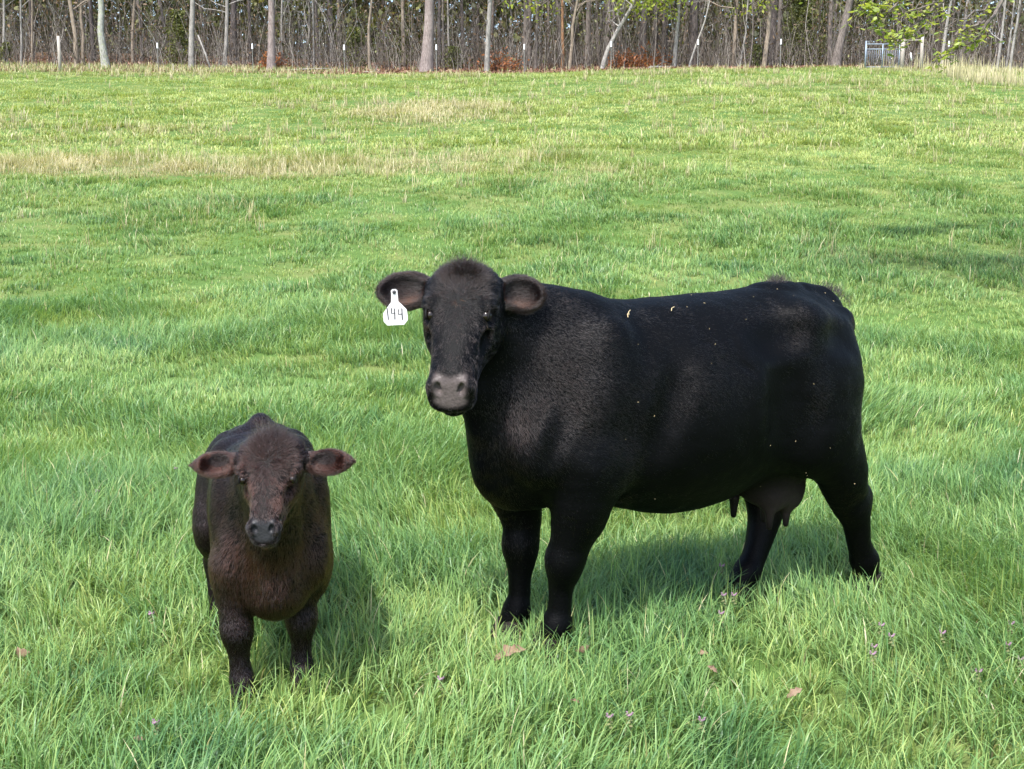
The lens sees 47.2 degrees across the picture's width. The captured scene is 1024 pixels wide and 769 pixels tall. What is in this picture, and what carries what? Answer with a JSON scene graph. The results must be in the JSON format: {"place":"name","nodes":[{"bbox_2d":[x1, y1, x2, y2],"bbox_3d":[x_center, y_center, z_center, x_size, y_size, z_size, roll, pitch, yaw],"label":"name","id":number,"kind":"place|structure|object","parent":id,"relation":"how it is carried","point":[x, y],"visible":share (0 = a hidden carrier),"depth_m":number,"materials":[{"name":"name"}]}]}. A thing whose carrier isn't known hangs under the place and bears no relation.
{"place":"outdoors","nodes":[
{"label":"outdoors","id":0,"kind":"place"},
{"bbox_2d":[0,52,1023,768],"bbox_3d":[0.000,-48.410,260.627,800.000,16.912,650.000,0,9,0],"label":"ground","id":1,"kind":"structure","parent":0,"point":[436,242],"depth_m":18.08,"materials":[{"name":"green plant"}]},
{"bbox_2d":[0,0,13,63],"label":"tree","id":2,"kind":"object","parent":1,"relation":"on","point":[3,34],"visible":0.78,"depth_m":63.70,"materials":[{"name":"grey plant"}]},
{"bbox_2d":[0,41,19,63],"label":"bush","id":3,"kind":"object","parent":1,"relation":"on","point":[5,47],"visible":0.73,"depth_m":63.88,"materials":[{"name":"green plant"}]},
{"bbox_2d":[0,0,34,57],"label":"woodland tree","id":4,"kind":"object","parent":1,"relation":"on","point":[29,1],"visible":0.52,"depth_m":68.15,"materials":[{"name":"grey plant"}]},
{"bbox_2d":[15,647,30,657],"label":"dry leaf","id":5,"kind":"object","parent":1,"relation":"on","point":[22,651],"visible":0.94,"depth_m":4.21,"materials":[{"name":"beige plant"}]},
{"bbox_2d":[0,0,53,65],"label":"tree","id":6,"kind":"object","parent":1,"relation":"on","point":[21,45],"visible":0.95,"depth_m":62.90,"materials":[{"name":"grey plant"}]},
{"bbox_2d":[31,0,49,64],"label":"tree","id":7,"kind":"object","parent":1,"relation":"on","point":[32,2],"visible":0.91,"depth_m":63.76,"materials":[{"name":"beige plant"}]},
{"bbox_2d":[48,0,94,61],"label":"woodland tree","id":8,"kind":"object","parent":1,"relation":"on","point":[90,19],"visible":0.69,"depth_m":66.04,"materials":[{"name":"grey plant"}]},
{"bbox_2d":[68,0,89,66],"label":"tree","id":9,"kind":"object","parent":1,"relation":"on","point":[73,24],"visible":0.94,"depth_m":62.74,"materials":[{"name":"beige plant"}]},
{"bbox_2d":[79,0,84,62],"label":"tree","id":10,"kind":"object","parent":1,"relation":"on","point":[82,32],"visible":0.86,"depth_m":63.79,"materials":[{"name":"beige plant"}]},
{"bbox_2d":[97,0,110,68],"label":"tree","id":11,"kind":"object","parent":1,"relation":"on","point":[104,57],"visible":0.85,"depth_m":62.20,"materials":[{"name":"grey plant"}]},
{"bbox_2d":[113,0,135,62],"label":"tree","id":12,"kind":"object","parent":1,"relation":"on","point":[132,28],"visible":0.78,"depth_m":65.62,"materials":[{"name":"beige plant"}]},
{"bbox_2d":[131,0,143,60],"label":"tree","id":13,"kind":"object","parent":1,"relation":"on","point":[141,41],"visible":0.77,"depth_m":66.64,"materials":[{"name":"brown plant"}]},
{"bbox_2d":[159,0,169,61],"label":"woodland tree","id":14,"kind":"object","parent":1,"relation":"on","point":[162,16],"visible":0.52,"depth_m":66.30,"materials":[{"name":"brown plant"}]},
{"bbox_2d":[158,8,217,65],"bbox_3d":[-18.047,-19.207,65.164,3.151,3.154,3.642,0,9,0],"label":"bush","id":15,"kind":"object","parent":1,"relation":"on","point":[180,27],"visible":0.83,"depth_m":64.62,"materials":[{"name":"green plant"}]},
{"bbox_2d":[188,0,194,69],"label":"tree","id":16,"kind":"object","parent":1,"relation":"on","point":[191,57],"visible":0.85,"depth_m":62.21,"materials":[{"name":"grey plant"}]},
{"bbox_2d":[195,0,242,66],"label":"tree","id":17,"kind":"object","parent":1,"relation":"on","point":[226,6],"visible":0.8,"depth_m":63.77,"materials":[{"name":"grey plant"}]},
{"bbox_2d":[229,0,237,60],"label":"tree","id":18,"kind":"object","parent":1,"relation":"on","point":[233,8],"visible":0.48,"depth_m":69.34,"materials":[{"name":"grey plant"}]},
{"bbox_2d":[240,0,251,61],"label":"woodland tree","id":19,"kind":"object","parent":1,"relation":"on","point":[248,10],"visible":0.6,"depth_m":69.30,"materials":[{"name":"grey plant"}]},
{"bbox_2d":[266,0,276,69],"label":"tree","id":20,"kind":"object","parent":1,"relation":"on","point":[271,58],"visible":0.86,"depth_m":61.66,"materials":[{"name":"grey plant"}]},
{"bbox_2d":[188,412,356,708],"bbox_3d":[-0.892,0.561,4.242,0.511,0.956,1.310,-2,9,-15],"label":"calf","id":21,"kind":"object","parent":1,"relation":"on","point":[261,523],"visible":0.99,"depth_m":3.90},
{"bbox_2d":[251,42,295,68],"bbox_3d":[-12.802,-17.641,62.953,2.315,1.569,2.478,0,9,0],"label":"bush","id":22,"kind":"object","parent":1,"relation":"on","point":[278,64],"visible":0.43,"depth_m":62.83,"materials":[{"name":"brown plant"}]},
{"bbox_2d":[279,0,305,57],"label":"woodland tree","id":23,"kind":"object","parent":1,"relation":"on","point":[282,13],"visible":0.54,"depth_m":67.90,"materials":[{"name":"grey plant"}]},
{"bbox_2d":[283,0,318,58],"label":"woodland tree","id":24,"kind":"object","parent":1,"relation":"on","point":[315,3],"visible":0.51,"depth_m":70.22,"materials":[{"name":"grey plant"}]},
{"bbox_2d":[289,0,314,67],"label":"tree","id":25,"kind":"object","parent":1,"relation":"on","point":[313,48],"visible":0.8,"depth_m":64.69,"materials":[{"name":"grey plant"}]},
{"bbox_2d":[326,0,334,61],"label":"tree","id":26,"kind":"object","parent":1,"relation":"on","point":[330,2],"visible":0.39,"depth_m":71.32,"materials":[{"name":"grey plant"}]},
{"bbox_2d":[337,0,352,59],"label":"tree","id":27,"kind":"object","parent":1,"relation":"on","point":[338,12],"visible":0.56,"depth_m":73.19,"materials":[{"name":"grey plant"}]},
{"bbox_2d":[339,26,377,67],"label":"bush","id":28,"kind":"object","parent":1,"relation":"on","point":[354,39],"visible":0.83,"depth_m":65.62,"materials":[{"name":"green plant"}]},
{"bbox_2d":[367,0,408,69],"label":"tree","id":29,"kind":"object","parent":1,"relation":"on","point":[368,34],"visible":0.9,"depth_m":63.77,"materials":[{"name":"beige plant"}]},
{"bbox_2d":[379,0,405,65],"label":"woodland tree","id":30,"kind":"object","parent":1,"relation":"on","point":[402,23],"visible":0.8,"depth_m":66.06,"materials":[{"name":"beige plant"}]},
{"bbox_2d":[386,37,413,64],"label":"bush","id":31,"kind":"object","parent":1,"relation":"on","point":[399,46],"visible":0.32,"depth_m":67.74,"materials":[{"name":"green plant"}]},
{"bbox_2d":[419,0,433,71],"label":"tree","id":32,"kind":"object","parent":1,"relation":"on","point":[427,61],"visible":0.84,"depth_m":61.50,"materials":[{"name":"grey plant"}]},
{"bbox_2d":[408,0,444,68],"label":"tree","id":33,"kind":"object","parent":1,"relation":"on","point":[442,30],"visible":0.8,"depth_m":64.65,"materials":[{"name":"grey plant"}]},
{"bbox_2d":[445,0,457,65],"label":"tree","id":34,"kind":"object","parent":1,"relation":"on","point":[448,9],"visible":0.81,"depth_m":66.54,"materials":[{"name":"grey plant"}]},
{"bbox_2d":[435,0,469,66],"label":"woodland tree","id":35,"kind":"object","parent":1,"relation":"on","point":[439,30],"visible":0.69,"depth_m":66.24,"materials":[{"name":"grey plant"}]},
{"bbox_2d":[440,45,472,67],"bbox_3d":[-3.303,-18.132,64.804,2.088,1.419,2.143,4,10,24],"label":"bush","id":36,"kind":"object","parent":1,"relation":"on","point":[449,60],"visible":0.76,"depth_m":64.85,"materials":[{"name":"green plant"}]},
{"bbox_2d":[450,0,464,63],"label":"tree","id":37,"kind":"object","parent":1,"relation":"on","point":[461,2],"visible":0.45,"depth_m":70.44,"materials":[{"name":"grey plant"}]},
{"bbox_2d":[484,0,491,70],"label":"tree","id":38,"kind":"object","parent":1,"relation":"on","point":[487,43],"visible":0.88,"depth_m":61.77,"materials":[{"name":"grey plant"}]},
{"bbox_2d":[476,0,503,59],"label":"woodland tree","id":39,"kind":"object","parent":1,"relation":"on","point":[478,54],"visible":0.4,"depth_m":73.24,"materials":[{"name":"grey plant"}]},
{"bbox_2d":[473,0,511,56],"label":"woodland tree","id":40,"kind":"object","parent":1,"relation":"on","point":[510,3],"visible":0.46,"depth_m":73.36,"materials":[{"name":"grey plant"}]},
{"bbox_2d":[491,0,493,60],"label":"woodland tree","id":41,"kind":"object","parent":1,"relation":"on","point":[492,27],"visible":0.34,"depth_m":70.32,"materials":[{"name":"grey plant"}]},
{"bbox_2d":[467,45,529,70],"bbox_3d":[-0.611,-17.518,62.992,2.854,1.384,2.673,-6,11,-35],"label":"bush","id":42,"kind":"object","parent":1,"relation":"on","point":[504,63],"visible":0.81,"depth_m":62.91,"materials":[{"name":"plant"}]},
{"bbox_2d":[51,36,949,72],"bbox_3d":[-5.737,-16.880,60.495,56.526,2.100,0.170,0,9,0],"label":"wire fence","id":43,"kind":"object","parent":1,"relation":"on","point":[59,53],"visible":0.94,"depth_m":60.42,"materials":[{"name":"silver metal"}]},
{"bbox_2d":[494,644,526,660],"bbox_3d":[-0.006,0.954,4.183,0.125,0.031,0.068,-15,29,-11],"label":"dry leaf","id":44,"kind":"object","parent":1,"relation":"on","point":[504,649],"visible":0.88,"depth_m":4.19,"materials":[{"name":"beige plant"}]},
{"bbox_2d":[0,55,1022,73],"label":"leaf litter","id":45,"kind":"object","parent":1,"relation":"on","point":[475,69],"visible":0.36,"depth_m":62.83,"materials":[{"name":"brown plant"}]},
{"bbox_2d":[0,65,1023,153],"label":"pasture grass","id":46,"kind":"structure","parent":1,"relation":"on","point":[536,104],"depth_m":39.29,"materials":[{"name":"green plant"}]},
{"bbox_2d":[0,0,1023,70],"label":"thicket","id":47,"kind":"object","parent":1,"relation":"on","point":[513,44],"visible":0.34,"depth_m":66.07,"materials":[{"name":"grey plant"}]},
{"bbox_2d":[0,0,1023,66],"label":"evergreen foliage","id":48,"kind":"object","parent":1,"relation":"on","point":[359,14],"visible":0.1,"depth_m":76.41,"materials":[{"name":"green plant"}]},
{"bbox_2d":[0,0,1023,68],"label":"brown leaves","id":49,"kind":"object","parent":1,"relation":"on","point":[294,19],"visible":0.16,"depth_m":68.93,"materials":[{"name":"brown plant"}]},
{"bbox_2d":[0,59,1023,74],"bbox_3d":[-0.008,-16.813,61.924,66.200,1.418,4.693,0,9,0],"label":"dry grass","id":50,"kind":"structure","parent":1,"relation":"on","point":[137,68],"depth_m":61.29,"materials":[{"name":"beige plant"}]},
{"bbox_2d":[1,0,1023,67],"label":"understorey foliage","id":51,"kind":"object","parent":1,"relation":"on","point":[837,9],"visible":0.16,"depth_m":68.62,"materials":[{"name":"green plant"}]},
{"bbox_2d":[2,0,1023,69],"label":"crooked saplings","id":52,"kind":"object","parent":1,"relation":"on","point":[735,5],"visible":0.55,"depth_m":65.11,"materials":[{"name":"plant"}]},
{"bbox_2d":[522,0,527,66],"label":"tree","id":53,"kind":"object","parent":1,"relation":"on","point":[524,35],"visible":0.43,"depth_m":64.67,"materials":[{"name":"brown plant"}]},
{"bbox_2d":[501,0,563,70],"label":"young tree","id":54,"kind":"object","parent":1,"relation":"on","point":[533,9],"visible":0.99,"depth_m":61.78,"materials":[{"name":"green plant"}]},
{"bbox_2d":[518,0,548,62],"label":"woodland tree","id":55,"kind":"object","parent":1,"relation":"on","point":[547,23],"visible":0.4,"depth_m":71.75,"materials":[{"name":"grey plant"}]},
{"bbox_2d":[527,0,546,66],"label":"woodland tree","id":56,"kind":"object","parent":1,"relation":"on","point":[530,47],"visible":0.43,"depth_m":67.50,"materials":[{"name":"grey plant"}]},
{"bbox_2d":[533,0,548,67],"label":"tree","id":57,"kind":"object","parent":1,"relation":"on","point":[536,48],"visible":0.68,"depth_m":63.73,"materials":[{"name":"brown plant"}]},
{"bbox_2d":[556,0,560,63],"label":"woodland tree","id":58,"kind":"object","parent":1,"relation":"on","point":[558,24],"visible":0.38,"depth_m":68.77,"materials":[{"name":"grey plant"}]},
{"bbox_2d":[561,0,564,66],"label":"tree","id":59,"kind":"object","parent":1,"relation":"on","point":[562,19],"visible":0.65,"depth_m":65.66,"materials":[{"name":"brown plant"}]},
{"bbox_2d":[564,0,596,69],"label":"tree","id":60,"kind":"object","parent":1,"relation":"on","point":[572,35],"visible":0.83,"depth_m":62.75,"materials":[{"name":"beige plant"}]},
{"bbox_2d":[584,0,590,66],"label":"tree","id":61,"kind":"object","parent":1,"relation":"on","point":[587,39],"visible":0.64,"depth_m":65.63,"materials":[{"name":"brown plant"}]},
{"bbox_2d":[571,0,627,64],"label":"woodland tree","id":62,"kind":"object","parent":1,"relation":"on","point":[572,7],"visible":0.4,"depth_m":68.41,"materials":[{"name":"grey plant"}]},
{"bbox_2d":[597,0,604,59],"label":"woodland tree","id":63,"kind":"object","parent":1,"relation":"on","point":[601,27],"visible":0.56,"depth_m":67.37,"materials":[{"name":"grey plant"}]},
{"bbox_2d":[605,0,611,64],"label":"tree","id":64,"kind":"object","parent":1,"relation":"on","point":[609,18],"visible":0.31,"depth_m":67.44,"materials":[{"name":"grey plant"}]},
{"bbox_2d":[610,1,615,63],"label":"tree","id":65,"kind":"object","parent":1,"relation":"on","point":[613,18],"visible":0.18,"depth_m":69.45,"materials":[{"name":"grey plant"}]},
{"bbox_2d":[600,0,645,68],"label":"tree","id":66,"kind":"object","parent":1,"relation":"on","point":[613,38],"visible":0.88,"depth_m":61.75,"materials":[{"name":"grey plant"}]},
{"bbox_2d":[596,0,658,66],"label":"young tree","id":67,"kind":"object","parent":1,"relation":"on","point":[616,8],"visible":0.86,"depth_m":62.30,"materials":[{"name":"green plant"}]},
{"bbox_2d":[608,46,647,67],"bbox_3d":[6.081,-17.627,62.906,2.162,1.429,2.529,-8,12,-39],"label":"bush","id":68,"kind":"object","parent":1,"relation":"on","point":[619,60],"visible":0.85,"depth_m":62.78,"materials":[{"name":"brown plant"}]},
{"bbox_2d":[374,245,883,664],"bbox_3d":[0.579,0.243,4.583,2.249,1.476,0.697,-5,10,-27],"label":"cow","id":69,"kind":"object","parent":1,"relation":"on","point":[583,412],"visible":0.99,"depth_m":4.25},
{"bbox_2d":[626,711,633,754],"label":"dead nettle","id":70,"kind":"object","parent":1,"relation":"on","point":[629,715],"visible":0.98,"depth_m":3.62,"materials":[{"name":"purple plant"}]},
{"bbox_2d":[637,0,647,64],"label":"tree","id":71,"kind":"object","parent":1,"relation":"on","point":[645,28],"visible":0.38,"depth_m":66.50,"materials":[{"name":"grey plant"}]},
{"bbox_2d":[621,41,687,66],"bbox_3d":[7.408,-17.681,63.053,2.851,1.397,3.088,-7,12,-39],"label":"bush","id":72,"kind":"object","parent":1,"relation":"on","point":[644,56],"visible":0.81,"depth_m":62.80,"materials":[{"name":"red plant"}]},
{"bbox_2d":[653,2,657,62],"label":"tree","id":73,"kind":"object","parent":1,"relation":"on","point":[655,29],"visible":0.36,"depth_m":68.52,"materials":[{"name":"grey plant"}]},
{"bbox_2d":[651,1,671,64],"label":"woodland tree","id":74,"kind":"object","parent":1,"relation":"on","point":[665,19],"visible":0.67,"depth_m":67.58,"materials":[{"name":"grey plant"}]},
{"bbox_2d":[628,0,696,66],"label":"young tree","id":75,"kind":"object","parent":1,"relation":"on","point":[648,2],"visible":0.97,"depth_m":60.89,"materials":[{"name":"green plant"}]},
{"bbox_2d":[639,0,688,60],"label":"woodland tree","id":76,"kind":"object","parent":1,"relation":"on","point":[686,9],"visible":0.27,"depth_m":71.64,"materials":[{"name":"beige plant"}]},
{"bbox_2d":[634,0,698,65],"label":"tree","id":77,"kind":"object","parent":1,"relation":"on","point":[694,21],"visible":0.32,"depth_m":66.56,"materials":[{"name":"grey plant"}]},
{"bbox_2d":[672,0,680,66],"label":"tree","id":78,"kind":"object","parent":1,"relation":"on","point":[674,61],"visible":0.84,"depth_m":62.27,"materials":[{"name":"grey plant"}]},
{"bbox_2d":[672,0,712,54],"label":"woodland tree","id":79,"kind":"object","parent":1,"relation":"on","point":[689,35],"visible":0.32,"depth_m":72.41,"materials":[{"name":"grey plant"}]},
{"bbox_2d":[697,716,705,760],"bbox_3d":[0.578,1.085,3.576,0.028,0.152,0.027,0,9,0],"label":"dead nettle","id":80,"kind":"object","parent":1,"relation":"on","point":[702,722],"visible":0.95,"depth_m":3.57,"materials":[{"name":"purple plant"}]},
{"bbox_2d":[688,0,719,66],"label":"tree","id":81,"kind":"object","parent":1,"relation":"on","point":[691,58],"visible":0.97,"depth_m":61.80,"materials":[{"name":"grey plant"}]},
{"bbox_2d":[707,0,737,65],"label":"tree","id":82,"kind":"object","parent":1,"relation":"on","point":[735,29],"visible":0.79,"depth_m":64.69,"materials":[{"name":"beige plant"}]},
{"bbox_2d":[739,0,754,66],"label":"tree","id":83,"kind":"object","parent":1,"relation":"on","point":[747,1],"visible":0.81,"depth_m":63.72,"materials":[{"name":"grey plant"}]},
{"bbox_2d":[744,44,761,65],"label":"bush","id":84,"kind":"object","parent":1,"relation":"on","point":[756,48],"visible":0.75,"depth_m":63.85,"materials":[{"name":"green plant"}]},
{"bbox_2d":[724,0,802,66],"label":"young tree","id":85,"kind":"object","parent":1,"relation":"on","point":[762,10],"visible":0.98,"depth_m":61.81,"materials":[{"name":"green plant"}]},
{"bbox_2d":[741,0,787,65],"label":"tree","id":86,"kind":"object","parent":1,"relation":"on","point":[765,52],"visible":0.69,"depth_m":62.28,"materials":[{"name":"beige plant"}]},
{"bbox_2d":[767,0,777,65],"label":"tree","id":87,"kind":"object","parent":1,"relation":"on","point":[773,15],"visible":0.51,"depth_m":67.48,"materials":[{"name":"brown plant"}]},
{"bbox_2d":[774,0,793,64],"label":"woodland tree","id":88,"kind":"object","parent":1,"relation":"on","point":[778,22],"visible":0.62,"depth_m":66.59,"materials":[{"name":"grey plant"}]},
{"bbox_2d":[787,687,801,697],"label":"dry leaf","id":89,"kind":"object","parent":1,"relation":"on","point":[793,692],"visible":0.97,"depth_m":3.88,"materials":[{"name":"beige plant"}]},
{"bbox_2d":[768,0,833,65],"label":"bush","id":90,"kind":"object","parent":1,"relation":"on","point":[801,11],"visible":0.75,"depth_m":67.32,"materials":[{"name":"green plant"}]},
{"bbox_2d":[827,0,832,65],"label":"tree","id":91,"kind":"object","parent":1,"relation":"on","point":[829,38],"visible":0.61,"depth_m":65.70,"materials":[{"name":"grey plant"}]},
{"bbox_2d":[830,0,852,65],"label":"tree","id":92,"kind":"object","parent":1,"relation":"on","point":[836,58],"visible":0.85,"depth_m":62.21,"materials":[{"name":"grey plant"}]},
{"bbox_2d":[864,41,899,67],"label":"metal gate","id":93,"kind":"structure","parent":1,"relation":"on","point":[866,49],"depth_m":60.08,"materials":[{"name":"grey metal"}]},
{"bbox_2d":[900,37,923,68],"bbox_3d":[20.477,-16.886,60.094,1.172,1.782,0.220,0,9,0],"label":"gateway","id":94,"kind":"object","parent":1,"relation":"on","point":[902,53],"visible":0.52,"depth_m":60.02,"materials":[{"name":"brown wood"}]},
{"bbox_2d":[840,0,1013,79],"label":"overhanging tree","id":95,"kind":"object","parent":1,"relation":"on","point":[870,5],"visible":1,"depth_m":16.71,"materials":[{"name":"green plant"}]},
{"bbox_2d":[934,0,951,65],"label":"tree","id":96,"kind":"object","parent":1,"relation":"on","point":[945,33],"visible":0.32,"depth_m":61.81,"materials":[{"name":"grey plant"}]},
{"bbox_2d":[883,52,1023,86],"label":"tall dry weeds","id":97,"kind":"object","parent":1,"relation":"on","point":[952,69],"visible":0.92,"depth_m":54.24,"materials":[{"name":"beige plant"}]},
{"bbox_2d":[942,0,992,61],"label":"woodland tree","id":98,"kind":"object","parent":1,"relation":"on","point":[964,22],"visible":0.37,"depth_m":72.17,"materials":[{"name":"grey plant"}]},
{"bbox_2d":[973,0,1006,69],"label":"tree","id":99,"kind":"object","parent":1,"relation":"on","point":[1001,36],"visible":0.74,"depth_m":60.92,"materials":[{"name":"grey plant"}]},
{"bbox_2d":[995,5,1001,63],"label":"woodland tree","id":100,"kind":"object","parent":1,"relation":"on","point":[999,26],"visible":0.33,"depth_m":68.44,"materials":[{"name":"grey plant"}]},
{"bbox_2d":[985,0,1018,68],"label":"tree","id":101,"kind":"object","parent":1,"relation":"on","point":[1010,34],"visible":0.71,"depth_m":62.79,"materials":[{"name":"grey plant"}]},
{"bbox_2d":[983,2,1023,64],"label":"woodland tree","id":102,"kind":"object","parent":1,"relation":"on","point":[1017,27],"visible":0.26,"depth_m":73.52,"materials":[{"name":"grey plant"}]},
{"bbox_2d":[1009,0,1023,69],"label":"tree","id":103,"kind":"object","parent":1,"relation":"on","point":[1014,38],"visible":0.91,"depth_m":60.34,"materials":[{"name":"grey plant"}]},
{"bbox_2d":[0,62,1023,255],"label":"dead grass","id":104,"kind":"structure","parent":0,"point":[461,108],"depth_m":34.58,"materials":[{"name":"beige plant"}]},
{"bbox_2d":[14,0,1016,53],"label":"sky","id":105,"kind":"structure","parent":0,"point":[215,0],"materials":[{"name":"white"}]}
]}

